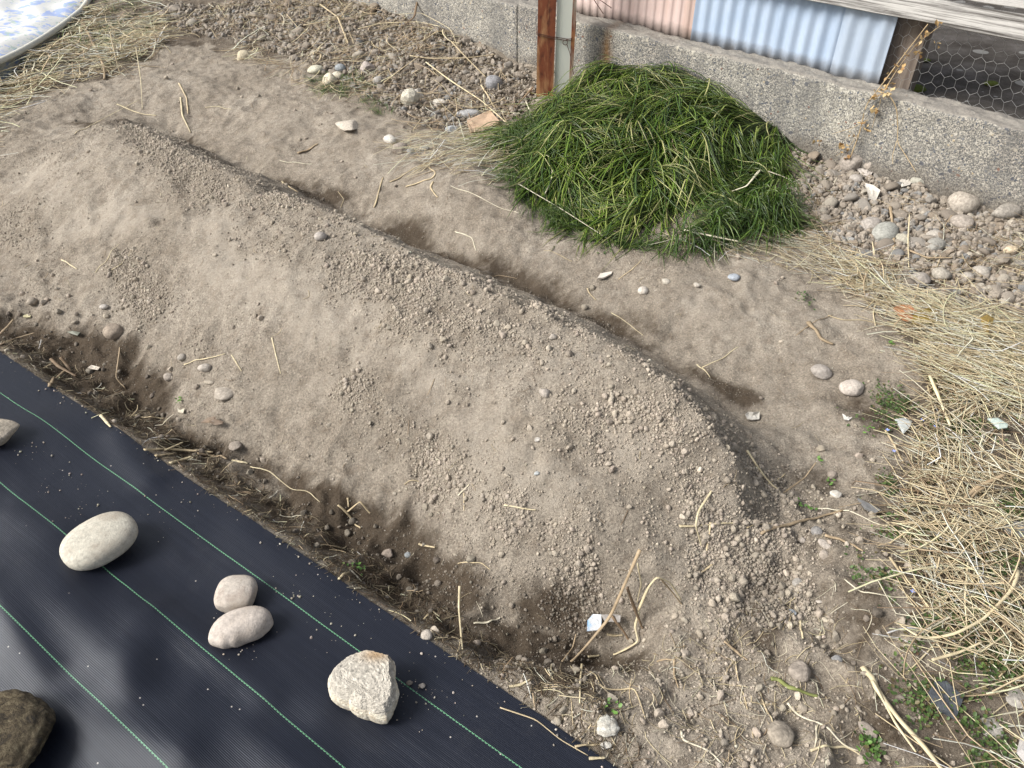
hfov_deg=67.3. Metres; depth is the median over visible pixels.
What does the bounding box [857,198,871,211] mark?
stone
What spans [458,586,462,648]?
straw stalk
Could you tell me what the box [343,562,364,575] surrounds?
seedling
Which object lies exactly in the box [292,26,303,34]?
stone
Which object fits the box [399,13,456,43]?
straw stalk
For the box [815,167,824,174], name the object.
stone
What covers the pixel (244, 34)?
stone
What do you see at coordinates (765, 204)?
grass tuft
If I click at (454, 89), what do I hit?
gravel
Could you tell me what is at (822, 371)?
stone
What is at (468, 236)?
straw stalk
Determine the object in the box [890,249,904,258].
stone
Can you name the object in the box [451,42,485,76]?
straw stalk
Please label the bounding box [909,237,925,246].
stone
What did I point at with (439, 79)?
stone
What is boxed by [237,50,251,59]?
stone
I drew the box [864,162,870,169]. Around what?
stone
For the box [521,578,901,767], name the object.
plant debris
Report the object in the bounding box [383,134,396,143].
stone
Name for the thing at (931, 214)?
stone
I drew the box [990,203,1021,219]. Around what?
stone
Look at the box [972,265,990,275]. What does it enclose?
stone
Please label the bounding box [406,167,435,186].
straw stalk
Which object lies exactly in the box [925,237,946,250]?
stone
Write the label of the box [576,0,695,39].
corrugated sheet
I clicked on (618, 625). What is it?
straw stalk
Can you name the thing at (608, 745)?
mortar lump
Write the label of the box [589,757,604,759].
straw stalk
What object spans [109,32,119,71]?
straw stalk
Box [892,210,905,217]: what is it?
stone
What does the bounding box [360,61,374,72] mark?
stone
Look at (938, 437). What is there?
straw stalk
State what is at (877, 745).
seedling
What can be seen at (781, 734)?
stone
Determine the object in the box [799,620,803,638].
straw stalk
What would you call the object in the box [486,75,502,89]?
stone
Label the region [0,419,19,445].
stone
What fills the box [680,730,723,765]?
straw stalk
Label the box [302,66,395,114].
short grass
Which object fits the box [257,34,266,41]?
stone
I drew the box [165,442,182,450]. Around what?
straw stalk
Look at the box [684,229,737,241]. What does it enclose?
straw stalk
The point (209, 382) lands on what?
stone
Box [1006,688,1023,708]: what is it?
stone
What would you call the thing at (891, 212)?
straw stalk
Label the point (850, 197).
stone
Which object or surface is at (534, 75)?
stone
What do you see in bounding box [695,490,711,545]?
straw stalk
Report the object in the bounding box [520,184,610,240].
straw stalk
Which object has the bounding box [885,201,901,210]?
stone
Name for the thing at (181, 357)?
stone
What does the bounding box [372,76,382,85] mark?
stone
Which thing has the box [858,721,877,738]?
stone
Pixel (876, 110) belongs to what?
dead vine
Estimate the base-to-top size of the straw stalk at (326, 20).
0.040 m
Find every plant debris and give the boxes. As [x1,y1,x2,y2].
[0,338,648,767]
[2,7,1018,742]
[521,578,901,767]
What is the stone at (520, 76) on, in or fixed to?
on the soil ground at (476, 422)
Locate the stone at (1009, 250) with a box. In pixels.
[1003,245,1017,253]
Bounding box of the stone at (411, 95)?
[400,88,419,105]
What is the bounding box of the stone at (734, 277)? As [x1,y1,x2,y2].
[728,273,739,280]
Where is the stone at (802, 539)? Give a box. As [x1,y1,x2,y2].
[799,537,805,542]
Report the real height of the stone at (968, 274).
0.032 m
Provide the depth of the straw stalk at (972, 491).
1.94 m
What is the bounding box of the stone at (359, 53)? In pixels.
[352,51,364,58]
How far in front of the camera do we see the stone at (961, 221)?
2.92 m
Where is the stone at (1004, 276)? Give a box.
[996,273,1010,281]
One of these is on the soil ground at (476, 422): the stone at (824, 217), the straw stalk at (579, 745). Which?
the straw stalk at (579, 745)
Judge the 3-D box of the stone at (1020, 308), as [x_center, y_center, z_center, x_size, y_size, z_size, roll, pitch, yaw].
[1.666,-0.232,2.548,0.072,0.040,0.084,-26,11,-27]
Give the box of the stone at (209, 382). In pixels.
[204,380,213,384]
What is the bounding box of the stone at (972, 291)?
[968,287,978,295]
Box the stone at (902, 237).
[895,233,910,244]
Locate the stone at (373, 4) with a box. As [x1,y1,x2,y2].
[369,3,378,9]
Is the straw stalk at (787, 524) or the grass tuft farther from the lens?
the grass tuft
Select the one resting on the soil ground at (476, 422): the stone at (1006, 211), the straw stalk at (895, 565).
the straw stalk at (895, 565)
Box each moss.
[913,84,926,92]
[984,80,999,85]
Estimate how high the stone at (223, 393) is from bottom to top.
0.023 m
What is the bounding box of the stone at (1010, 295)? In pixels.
[1001,291,1014,303]
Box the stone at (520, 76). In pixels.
[515,73,525,79]
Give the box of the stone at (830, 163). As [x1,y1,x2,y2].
[823,160,835,168]
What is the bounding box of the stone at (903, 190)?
[900,188,908,192]
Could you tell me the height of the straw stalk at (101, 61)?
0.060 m
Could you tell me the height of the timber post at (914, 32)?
1.002 m
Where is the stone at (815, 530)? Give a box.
[811,526,822,534]
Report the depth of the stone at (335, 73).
4.23 m
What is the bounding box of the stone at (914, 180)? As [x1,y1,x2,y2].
[910,177,924,183]
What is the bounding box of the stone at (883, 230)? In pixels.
[871,222,898,240]
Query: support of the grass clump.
on the soil ground at (476, 422)
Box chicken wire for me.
[880,2,1023,118]
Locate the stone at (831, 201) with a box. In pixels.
[823,197,837,206]
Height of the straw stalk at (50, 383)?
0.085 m
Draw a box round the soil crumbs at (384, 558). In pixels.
[0,2,1023,767]
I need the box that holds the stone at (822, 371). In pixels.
[811,364,832,379]
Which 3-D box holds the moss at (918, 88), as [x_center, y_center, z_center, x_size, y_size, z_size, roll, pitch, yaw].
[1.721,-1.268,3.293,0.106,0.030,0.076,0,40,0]
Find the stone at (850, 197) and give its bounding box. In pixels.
[844,193,857,201]
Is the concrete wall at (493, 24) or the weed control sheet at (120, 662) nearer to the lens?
the weed control sheet at (120, 662)
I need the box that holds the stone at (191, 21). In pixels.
[186,19,196,26]
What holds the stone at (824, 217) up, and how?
on the gravel at (916, 193)
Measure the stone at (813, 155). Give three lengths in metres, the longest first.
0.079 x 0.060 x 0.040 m
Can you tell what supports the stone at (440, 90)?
on the soil ground at (476, 422)
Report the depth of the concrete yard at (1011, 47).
3.50 m
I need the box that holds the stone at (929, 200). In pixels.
[925,197,937,203]
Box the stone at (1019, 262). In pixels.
[1012,260,1023,268]
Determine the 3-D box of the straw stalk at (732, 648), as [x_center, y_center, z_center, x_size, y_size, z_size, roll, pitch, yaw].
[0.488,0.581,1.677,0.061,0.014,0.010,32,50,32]
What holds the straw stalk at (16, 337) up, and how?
on the soil ground at (476, 422)
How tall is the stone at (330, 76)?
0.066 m
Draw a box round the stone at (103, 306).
[99,304,107,308]
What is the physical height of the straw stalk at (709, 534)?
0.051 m
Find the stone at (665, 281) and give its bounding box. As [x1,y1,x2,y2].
[662,278,670,284]
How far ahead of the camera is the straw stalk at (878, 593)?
1.71 m
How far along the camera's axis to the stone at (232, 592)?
1.69 m
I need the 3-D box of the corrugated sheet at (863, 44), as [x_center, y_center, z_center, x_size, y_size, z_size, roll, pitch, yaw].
[1.450,-1.583,3.037,0.216,0.780,0.017,31,49,31]
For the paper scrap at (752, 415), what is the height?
0.021 m
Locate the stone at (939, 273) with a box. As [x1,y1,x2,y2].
[931,267,950,279]
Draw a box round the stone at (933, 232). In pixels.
[926,229,943,237]
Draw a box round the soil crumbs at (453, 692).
[11,362,602,767]
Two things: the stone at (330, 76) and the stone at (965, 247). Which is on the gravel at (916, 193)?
the stone at (965, 247)
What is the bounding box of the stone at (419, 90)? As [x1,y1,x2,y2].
[415,88,422,99]
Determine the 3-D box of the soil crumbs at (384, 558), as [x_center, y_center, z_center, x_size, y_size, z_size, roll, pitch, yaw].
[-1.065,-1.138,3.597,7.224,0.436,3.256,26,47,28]
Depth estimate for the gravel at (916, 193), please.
2.92 m
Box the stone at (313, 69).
[307,65,322,73]
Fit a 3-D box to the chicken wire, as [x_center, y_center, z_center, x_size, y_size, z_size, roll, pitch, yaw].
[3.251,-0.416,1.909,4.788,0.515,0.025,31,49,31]
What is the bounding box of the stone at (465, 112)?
[456,109,480,118]
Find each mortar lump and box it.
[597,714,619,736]
[600,741,611,749]
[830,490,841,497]
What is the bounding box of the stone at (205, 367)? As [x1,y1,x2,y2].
[198,363,211,371]
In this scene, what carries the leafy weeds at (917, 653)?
on the soil ground at (476, 422)
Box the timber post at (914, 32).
[878,17,934,90]
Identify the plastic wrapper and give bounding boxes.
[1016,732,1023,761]
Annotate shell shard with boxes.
[895,418,911,433]
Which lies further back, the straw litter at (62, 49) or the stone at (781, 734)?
the straw litter at (62, 49)
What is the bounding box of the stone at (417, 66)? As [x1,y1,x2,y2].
[414,62,423,69]
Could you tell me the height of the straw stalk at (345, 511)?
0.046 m
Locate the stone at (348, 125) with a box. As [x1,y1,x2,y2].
[335,120,357,130]
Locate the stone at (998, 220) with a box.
[994,218,1003,222]
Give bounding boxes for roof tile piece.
[926,681,963,718]
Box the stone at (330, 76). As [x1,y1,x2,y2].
[322,73,336,85]
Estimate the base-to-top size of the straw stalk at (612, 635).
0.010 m
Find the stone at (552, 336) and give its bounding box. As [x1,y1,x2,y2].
[549,334,556,339]
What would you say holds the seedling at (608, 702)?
on the soil ground at (476, 422)
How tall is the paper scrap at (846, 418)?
0.011 m
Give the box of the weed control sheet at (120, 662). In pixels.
[0,352,616,767]
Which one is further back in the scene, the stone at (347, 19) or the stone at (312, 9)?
the stone at (312, 9)
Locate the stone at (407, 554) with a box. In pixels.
[404,552,410,557]
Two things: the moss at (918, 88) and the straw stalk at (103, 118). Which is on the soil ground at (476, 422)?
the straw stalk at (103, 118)
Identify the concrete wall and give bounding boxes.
[347,0,527,61]
[573,12,1023,217]
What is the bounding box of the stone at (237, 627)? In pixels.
[208,606,273,648]
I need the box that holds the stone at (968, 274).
[960,272,974,279]
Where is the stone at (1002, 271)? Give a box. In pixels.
[998,269,1006,273]
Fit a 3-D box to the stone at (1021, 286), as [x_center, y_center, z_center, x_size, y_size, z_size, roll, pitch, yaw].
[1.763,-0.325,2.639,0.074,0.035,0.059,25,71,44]
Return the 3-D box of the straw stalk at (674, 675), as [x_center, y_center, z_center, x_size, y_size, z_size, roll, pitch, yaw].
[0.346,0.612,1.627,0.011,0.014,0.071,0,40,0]
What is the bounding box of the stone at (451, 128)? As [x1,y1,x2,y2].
[445,125,457,132]
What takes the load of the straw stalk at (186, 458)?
on the soil ground at (476, 422)
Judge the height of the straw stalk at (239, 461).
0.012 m
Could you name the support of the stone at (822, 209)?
on the gravel at (916, 193)
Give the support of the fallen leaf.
on the soil ground at (476, 422)
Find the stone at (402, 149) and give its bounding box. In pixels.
[392,142,407,154]
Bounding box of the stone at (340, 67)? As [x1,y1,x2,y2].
[335,64,345,71]
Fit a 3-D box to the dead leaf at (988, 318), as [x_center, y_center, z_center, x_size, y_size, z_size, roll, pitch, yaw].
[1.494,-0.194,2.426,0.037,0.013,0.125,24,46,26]
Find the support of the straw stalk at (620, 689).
on the soil ground at (476, 422)
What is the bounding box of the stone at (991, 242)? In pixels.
[980,237,996,246]
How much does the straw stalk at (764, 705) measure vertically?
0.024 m
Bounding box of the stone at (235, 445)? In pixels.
[229,441,241,450]
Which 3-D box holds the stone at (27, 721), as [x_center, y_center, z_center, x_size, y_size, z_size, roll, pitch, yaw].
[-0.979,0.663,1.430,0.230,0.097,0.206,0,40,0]
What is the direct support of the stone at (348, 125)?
on the soil ground at (476, 422)
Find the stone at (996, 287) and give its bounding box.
[991,285,1002,292]
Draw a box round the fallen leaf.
[68,331,79,335]
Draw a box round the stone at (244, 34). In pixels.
[241,32,250,37]
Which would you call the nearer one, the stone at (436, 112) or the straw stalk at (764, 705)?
the straw stalk at (764, 705)
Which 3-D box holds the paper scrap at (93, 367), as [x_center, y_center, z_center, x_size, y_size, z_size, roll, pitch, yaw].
[-1.365,-0.053,2.510,0.040,0.007,0.015,16,43,19]
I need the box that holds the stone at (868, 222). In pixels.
[860,217,881,229]
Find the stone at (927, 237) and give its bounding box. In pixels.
[922,235,934,240]
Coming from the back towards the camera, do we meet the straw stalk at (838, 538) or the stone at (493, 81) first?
the stone at (493, 81)
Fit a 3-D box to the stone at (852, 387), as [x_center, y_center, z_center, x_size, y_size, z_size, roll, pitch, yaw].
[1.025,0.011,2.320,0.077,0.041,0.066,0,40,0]
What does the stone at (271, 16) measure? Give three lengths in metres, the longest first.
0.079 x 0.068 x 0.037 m
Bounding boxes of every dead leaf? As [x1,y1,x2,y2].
[201,416,223,424]
[893,305,916,321]
[912,306,939,325]
[981,314,993,332]
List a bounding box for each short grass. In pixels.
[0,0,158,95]
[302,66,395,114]
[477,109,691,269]
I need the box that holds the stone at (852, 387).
[839,379,863,396]
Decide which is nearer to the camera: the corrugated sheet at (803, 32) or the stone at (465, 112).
the corrugated sheet at (803, 32)
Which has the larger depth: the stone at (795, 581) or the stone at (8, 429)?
the stone at (8, 429)
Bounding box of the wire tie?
[536,25,575,74]
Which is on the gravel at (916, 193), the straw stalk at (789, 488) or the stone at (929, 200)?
the stone at (929, 200)
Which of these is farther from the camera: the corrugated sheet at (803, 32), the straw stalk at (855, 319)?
the corrugated sheet at (803, 32)
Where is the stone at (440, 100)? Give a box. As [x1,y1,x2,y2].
[432,99,445,105]
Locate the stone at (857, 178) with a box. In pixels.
[849,174,862,182]
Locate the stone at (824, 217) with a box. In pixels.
[819,214,834,223]
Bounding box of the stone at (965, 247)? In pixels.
[959,245,969,252]
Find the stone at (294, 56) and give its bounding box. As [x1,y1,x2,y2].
[289,54,296,60]
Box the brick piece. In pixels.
[467,110,499,134]
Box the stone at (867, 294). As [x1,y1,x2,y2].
[865,292,881,298]
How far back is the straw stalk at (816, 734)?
1.49 m
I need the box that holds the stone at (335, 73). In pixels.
[332,71,342,78]
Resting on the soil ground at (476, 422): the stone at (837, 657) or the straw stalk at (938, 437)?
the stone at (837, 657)
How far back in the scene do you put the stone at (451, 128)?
3.72 m
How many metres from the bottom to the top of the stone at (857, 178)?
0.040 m
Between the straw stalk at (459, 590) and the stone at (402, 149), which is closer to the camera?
the straw stalk at (459, 590)
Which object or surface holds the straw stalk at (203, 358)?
on the soil ground at (476, 422)
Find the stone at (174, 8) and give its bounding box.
[169,5,179,12]
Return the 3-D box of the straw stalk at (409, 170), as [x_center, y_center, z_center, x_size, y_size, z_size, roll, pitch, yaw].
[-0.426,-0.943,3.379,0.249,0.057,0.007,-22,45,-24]
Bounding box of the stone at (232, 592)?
[214,575,257,612]
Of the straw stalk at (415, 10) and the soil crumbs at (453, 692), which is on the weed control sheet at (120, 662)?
the soil crumbs at (453, 692)
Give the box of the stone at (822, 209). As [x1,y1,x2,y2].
[820,207,827,214]
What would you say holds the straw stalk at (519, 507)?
on the soil ground at (476, 422)
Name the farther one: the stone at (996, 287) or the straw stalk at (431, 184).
the straw stalk at (431, 184)
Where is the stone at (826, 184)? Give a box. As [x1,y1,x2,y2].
[821,180,830,189]
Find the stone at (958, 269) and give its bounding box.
[955,268,963,272]
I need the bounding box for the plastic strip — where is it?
[601,614,620,622]
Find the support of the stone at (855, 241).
on the gravel at (916, 193)
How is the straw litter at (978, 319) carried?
on the soil ground at (476, 422)
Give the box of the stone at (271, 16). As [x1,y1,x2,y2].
[266,14,277,20]
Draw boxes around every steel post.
[536,0,555,96]
[554,0,576,95]
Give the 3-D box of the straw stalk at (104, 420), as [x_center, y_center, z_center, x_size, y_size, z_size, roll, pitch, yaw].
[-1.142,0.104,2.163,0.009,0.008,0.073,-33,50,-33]
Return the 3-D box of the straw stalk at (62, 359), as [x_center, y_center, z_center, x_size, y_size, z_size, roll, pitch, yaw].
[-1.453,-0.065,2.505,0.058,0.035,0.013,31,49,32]
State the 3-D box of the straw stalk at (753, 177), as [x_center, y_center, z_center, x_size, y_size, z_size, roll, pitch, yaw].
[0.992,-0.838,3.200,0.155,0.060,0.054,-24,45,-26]
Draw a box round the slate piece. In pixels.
[857,498,880,513]
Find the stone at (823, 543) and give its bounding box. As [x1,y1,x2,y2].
[818,539,830,548]
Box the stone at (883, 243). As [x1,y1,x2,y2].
[875,238,894,252]
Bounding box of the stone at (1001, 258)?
[994,253,1010,264]
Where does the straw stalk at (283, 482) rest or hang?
on the soil ground at (476, 422)
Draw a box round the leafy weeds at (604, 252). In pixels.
[597,240,619,253]
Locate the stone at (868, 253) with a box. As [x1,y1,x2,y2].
[855,249,872,258]
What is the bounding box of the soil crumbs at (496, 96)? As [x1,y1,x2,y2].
[158,0,1023,323]
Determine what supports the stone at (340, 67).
on the soil ground at (476, 422)
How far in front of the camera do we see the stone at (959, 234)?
2.88 m
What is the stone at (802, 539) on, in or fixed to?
on the soil ground at (476, 422)
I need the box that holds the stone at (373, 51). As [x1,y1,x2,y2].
[370,49,379,54]
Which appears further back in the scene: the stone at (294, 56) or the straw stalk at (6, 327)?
the stone at (294, 56)
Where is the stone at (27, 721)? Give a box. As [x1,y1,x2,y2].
[0,689,55,767]
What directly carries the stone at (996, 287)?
on the gravel at (916, 193)
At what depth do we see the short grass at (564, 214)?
3.08 m
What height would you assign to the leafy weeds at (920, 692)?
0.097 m
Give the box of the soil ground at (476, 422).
[0,0,1023,767]
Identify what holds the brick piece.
on the soil ground at (476, 422)
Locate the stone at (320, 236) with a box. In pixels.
[314,232,326,240]
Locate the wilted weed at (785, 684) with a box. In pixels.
[770,676,817,696]
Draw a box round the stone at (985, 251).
[979,248,990,255]
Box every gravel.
[150,0,536,130]
[786,149,1023,325]
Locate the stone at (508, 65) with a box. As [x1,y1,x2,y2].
[504,61,512,68]
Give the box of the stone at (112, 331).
[102,323,122,339]
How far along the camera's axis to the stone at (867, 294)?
2.63 m
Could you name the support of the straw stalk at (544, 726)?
on the weed control sheet at (120, 662)
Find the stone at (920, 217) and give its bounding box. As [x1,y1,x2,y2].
[913,214,926,220]
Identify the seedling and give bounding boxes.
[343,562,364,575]
[602,697,621,713]
[856,728,883,763]
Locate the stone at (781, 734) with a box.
[767,720,794,747]
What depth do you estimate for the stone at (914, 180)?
3.19 m
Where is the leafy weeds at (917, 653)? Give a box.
[812,245,1023,767]
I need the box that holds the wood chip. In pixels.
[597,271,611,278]
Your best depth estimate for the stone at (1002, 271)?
2.72 m
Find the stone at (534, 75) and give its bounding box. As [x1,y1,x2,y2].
[531,70,536,78]
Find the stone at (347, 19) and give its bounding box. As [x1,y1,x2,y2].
[345,17,354,22]
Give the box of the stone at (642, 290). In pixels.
[638,286,647,294]
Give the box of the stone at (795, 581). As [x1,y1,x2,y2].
[792,578,801,585]
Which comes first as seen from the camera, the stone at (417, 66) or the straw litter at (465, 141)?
the straw litter at (465, 141)
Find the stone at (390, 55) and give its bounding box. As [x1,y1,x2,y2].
[388,53,397,59]
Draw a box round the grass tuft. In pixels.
[646,129,825,269]
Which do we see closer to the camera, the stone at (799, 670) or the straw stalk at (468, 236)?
the stone at (799, 670)
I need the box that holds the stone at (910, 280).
[904,277,916,287]
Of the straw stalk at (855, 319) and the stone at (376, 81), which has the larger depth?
the stone at (376, 81)
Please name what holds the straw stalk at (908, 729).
on the soil ground at (476, 422)
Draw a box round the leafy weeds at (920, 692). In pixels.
[836,341,1023,767]
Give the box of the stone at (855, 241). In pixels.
[847,239,857,245]
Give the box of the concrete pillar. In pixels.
[518,0,556,74]
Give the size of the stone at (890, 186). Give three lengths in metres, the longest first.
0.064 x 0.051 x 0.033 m
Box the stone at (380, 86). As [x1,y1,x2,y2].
[377,84,384,91]
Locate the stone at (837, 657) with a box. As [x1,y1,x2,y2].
[831,655,842,661]
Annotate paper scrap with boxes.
[88,365,99,369]
[745,412,759,419]
[842,414,851,419]
[857,168,872,176]
[862,180,879,199]
[899,179,910,186]
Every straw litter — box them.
[0,0,191,155]
[171,0,521,134]
[373,118,535,185]
[534,63,783,203]
[650,217,921,338]
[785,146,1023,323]
[799,212,1023,767]
[845,269,1023,420]
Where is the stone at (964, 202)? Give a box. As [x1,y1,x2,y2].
[947,191,979,214]
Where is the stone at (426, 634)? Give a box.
[421,629,431,639]
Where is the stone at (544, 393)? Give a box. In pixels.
[539,388,549,398]
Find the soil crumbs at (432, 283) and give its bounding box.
[0,117,918,767]
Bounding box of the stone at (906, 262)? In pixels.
[899,257,910,264]
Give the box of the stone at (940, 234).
[938,232,945,239]
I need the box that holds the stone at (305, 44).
[301,41,310,49]
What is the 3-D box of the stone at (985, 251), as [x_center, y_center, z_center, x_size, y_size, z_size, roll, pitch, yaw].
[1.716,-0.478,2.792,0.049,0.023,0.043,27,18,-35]
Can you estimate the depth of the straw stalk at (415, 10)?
4.64 m
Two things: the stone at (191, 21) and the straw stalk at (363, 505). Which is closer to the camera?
the straw stalk at (363, 505)
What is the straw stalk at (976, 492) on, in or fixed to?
on the straw litter at (957, 533)
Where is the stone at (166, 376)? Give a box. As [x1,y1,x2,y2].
[163,373,172,380]
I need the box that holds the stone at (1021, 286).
[1018,282,1023,291]
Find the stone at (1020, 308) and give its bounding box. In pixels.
[1003,307,1023,318]
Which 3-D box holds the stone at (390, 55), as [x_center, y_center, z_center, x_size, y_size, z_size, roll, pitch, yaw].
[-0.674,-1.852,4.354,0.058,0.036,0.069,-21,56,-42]
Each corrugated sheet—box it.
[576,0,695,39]
[690,0,845,72]
[829,8,897,83]
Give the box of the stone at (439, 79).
[435,76,444,82]
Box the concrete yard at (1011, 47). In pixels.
[556,0,1023,119]
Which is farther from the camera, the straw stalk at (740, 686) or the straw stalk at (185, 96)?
the straw stalk at (185, 96)
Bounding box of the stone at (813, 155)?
[808,151,819,161]
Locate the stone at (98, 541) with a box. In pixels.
[59,511,137,570]
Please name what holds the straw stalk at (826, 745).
on the soil ground at (476, 422)
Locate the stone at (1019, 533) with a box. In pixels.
[1003,521,1023,541]
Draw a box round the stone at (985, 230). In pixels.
[978,228,988,234]
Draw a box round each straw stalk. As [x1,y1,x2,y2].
[0,319,13,334]
[0,332,34,344]
[48,371,64,386]
[49,358,76,376]
[59,356,70,371]
[75,100,137,133]
[82,23,105,78]
[99,414,111,426]
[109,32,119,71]
[116,347,125,388]
[117,104,155,115]
[136,48,141,98]
[143,448,212,452]
[154,453,172,456]
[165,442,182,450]
[169,455,195,463]
[178,83,187,113]
[180,97,190,132]
[184,353,225,364]
[197,452,227,459]
[231,459,247,463]
[250,466,319,501]
[271,338,280,373]
[297,143,317,153]
[303,6,347,25]
[320,4,347,42]
[337,504,360,527]
[347,501,370,512]
[358,22,439,28]
[373,178,382,207]
[384,56,418,82]
[390,158,436,181]
[398,2,417,28]
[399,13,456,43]
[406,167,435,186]
[410,54,495,58]
[423,31,453,40]
[426,62,507,124]
[430,181,437,196]
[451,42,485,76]
[452,186,517,212]
[455,231,475,250]
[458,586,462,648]
[473,617,500,623]
[500,707,587,755]
[504,504,535,509]
[505,86,533,116]
[509,679,531,687]
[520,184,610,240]
[562,634,575,661]
[570,549,641,661]
[575,743,600,747]
[579,663,582,702]
[589,671,645,718]
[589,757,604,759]
[607,633,622,636]
[611,615,628,639]
[613,612,640,654]
[626,586,643,628]
[637,563,641,601]
[638,577,680,610]
[660,579,681,604]
[673,659,678,687]
[679,522,732,526]
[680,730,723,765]
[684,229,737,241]
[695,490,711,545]
[702,347,736,367]
[706,522,711,553]
[724,640,747,659]
[735,170,760,189]
[735,661,747,709]
[740,702,776,704]
[746,450,780,491]
[760,509,844,534]
[760,692,772,721]
[782,462,815,493]
[787,702,858,750]
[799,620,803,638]
[806,321,833,344]
[810,744,866,759]
[814,725,817,746]
[818,508,906,534]
[825,533,862,550]
[828,315,883,324]
[845,580,925,599]
[860,666,942,767]
[870,679,916,751]
[884,430,903,462]
[889,206,894,258]
[889,557,909,585]
[899,570,1020,638]
[906,248,952,257]
[907,214,909,266]
[927,385,949,495]
[928,375,950,425]
[931,641,982,660]
[942,473,1005,519]
[962,478,1000,508]
[964,561,968,629]
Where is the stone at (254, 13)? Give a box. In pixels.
[250,12,258,16]
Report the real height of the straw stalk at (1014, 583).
0.048 m
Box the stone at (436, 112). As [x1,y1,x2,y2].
[430,111,441,116]
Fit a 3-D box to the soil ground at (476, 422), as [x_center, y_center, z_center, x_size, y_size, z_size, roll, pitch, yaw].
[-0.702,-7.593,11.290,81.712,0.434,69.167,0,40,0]
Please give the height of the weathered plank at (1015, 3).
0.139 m
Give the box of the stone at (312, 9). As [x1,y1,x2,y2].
[308,6,316,12]
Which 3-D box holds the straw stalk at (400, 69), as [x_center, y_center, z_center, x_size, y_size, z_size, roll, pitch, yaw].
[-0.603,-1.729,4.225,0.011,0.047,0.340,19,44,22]
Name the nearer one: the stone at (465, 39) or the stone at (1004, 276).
the stone at (1004, 276)
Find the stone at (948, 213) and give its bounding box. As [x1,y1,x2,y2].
[940,209,957,218]
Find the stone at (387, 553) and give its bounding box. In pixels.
[381,548,392,557]
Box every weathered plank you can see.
[809,0,1023,40]
[969,0,1023,8]
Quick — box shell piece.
[988,418,1007,428]
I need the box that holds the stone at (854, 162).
[839,153,862,171]
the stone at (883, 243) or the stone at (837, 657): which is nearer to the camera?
the stone at (837, 657)
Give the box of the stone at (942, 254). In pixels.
[938,252,946,256]
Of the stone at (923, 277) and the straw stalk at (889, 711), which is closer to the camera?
the straw stalk at (889, 711)
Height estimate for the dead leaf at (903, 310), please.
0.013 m
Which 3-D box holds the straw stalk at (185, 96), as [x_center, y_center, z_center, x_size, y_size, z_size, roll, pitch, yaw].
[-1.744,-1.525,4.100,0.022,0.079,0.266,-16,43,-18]
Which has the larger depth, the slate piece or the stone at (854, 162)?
the stone at (854, 162)
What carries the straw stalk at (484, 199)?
on the soil ground at (476, 422)
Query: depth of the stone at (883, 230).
2.90 m
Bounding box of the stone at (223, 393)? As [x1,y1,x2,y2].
[214,387,233,400]
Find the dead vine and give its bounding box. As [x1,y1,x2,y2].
[812,19,942,171]
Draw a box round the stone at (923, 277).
[910,272,930,285]
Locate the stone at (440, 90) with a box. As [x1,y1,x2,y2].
[438,88,445,95]
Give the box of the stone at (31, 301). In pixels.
[26,297,37,304]
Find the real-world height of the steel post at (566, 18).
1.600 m
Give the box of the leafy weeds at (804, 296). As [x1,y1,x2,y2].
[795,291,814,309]
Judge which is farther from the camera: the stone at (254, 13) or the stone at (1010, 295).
the stone at (254, 13)
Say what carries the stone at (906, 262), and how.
on the gravel at (916, 193)
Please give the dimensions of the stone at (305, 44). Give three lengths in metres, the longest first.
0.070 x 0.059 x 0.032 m
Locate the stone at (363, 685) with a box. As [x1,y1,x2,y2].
[328,650,399,723]
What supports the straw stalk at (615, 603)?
on the soil ground at (476, 422)
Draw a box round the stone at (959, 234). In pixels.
[957,232,964,237]
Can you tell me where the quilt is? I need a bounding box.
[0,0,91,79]
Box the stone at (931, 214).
[928,212,938,217]
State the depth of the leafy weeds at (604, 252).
2.93 m
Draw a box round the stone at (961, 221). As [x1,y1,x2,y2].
[949,214,973,229]
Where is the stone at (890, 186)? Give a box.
[885,181,898,190]
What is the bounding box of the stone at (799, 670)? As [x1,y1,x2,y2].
[788,660,810,681]
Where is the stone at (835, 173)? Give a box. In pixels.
[829,169,840,177]
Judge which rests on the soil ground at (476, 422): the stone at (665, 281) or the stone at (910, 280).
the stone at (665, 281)
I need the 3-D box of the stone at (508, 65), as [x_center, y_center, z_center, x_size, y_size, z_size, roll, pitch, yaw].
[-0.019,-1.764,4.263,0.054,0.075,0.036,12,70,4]
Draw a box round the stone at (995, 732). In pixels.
[980,717,1003,739]
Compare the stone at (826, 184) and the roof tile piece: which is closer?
the roof tile piece
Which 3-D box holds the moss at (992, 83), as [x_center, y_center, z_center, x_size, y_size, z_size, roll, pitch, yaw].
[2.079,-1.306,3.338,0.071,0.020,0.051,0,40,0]
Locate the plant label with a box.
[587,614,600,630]
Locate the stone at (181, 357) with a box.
[177,354,185,360]
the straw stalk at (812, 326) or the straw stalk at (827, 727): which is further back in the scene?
the straw stalk at (812, 326)
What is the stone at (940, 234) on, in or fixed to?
on the gravel at (916, 193)
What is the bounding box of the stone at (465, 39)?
[461,35,469,44]
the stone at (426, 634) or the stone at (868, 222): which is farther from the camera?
the stone at (868, 222)
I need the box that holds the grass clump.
[450,54,830,266]

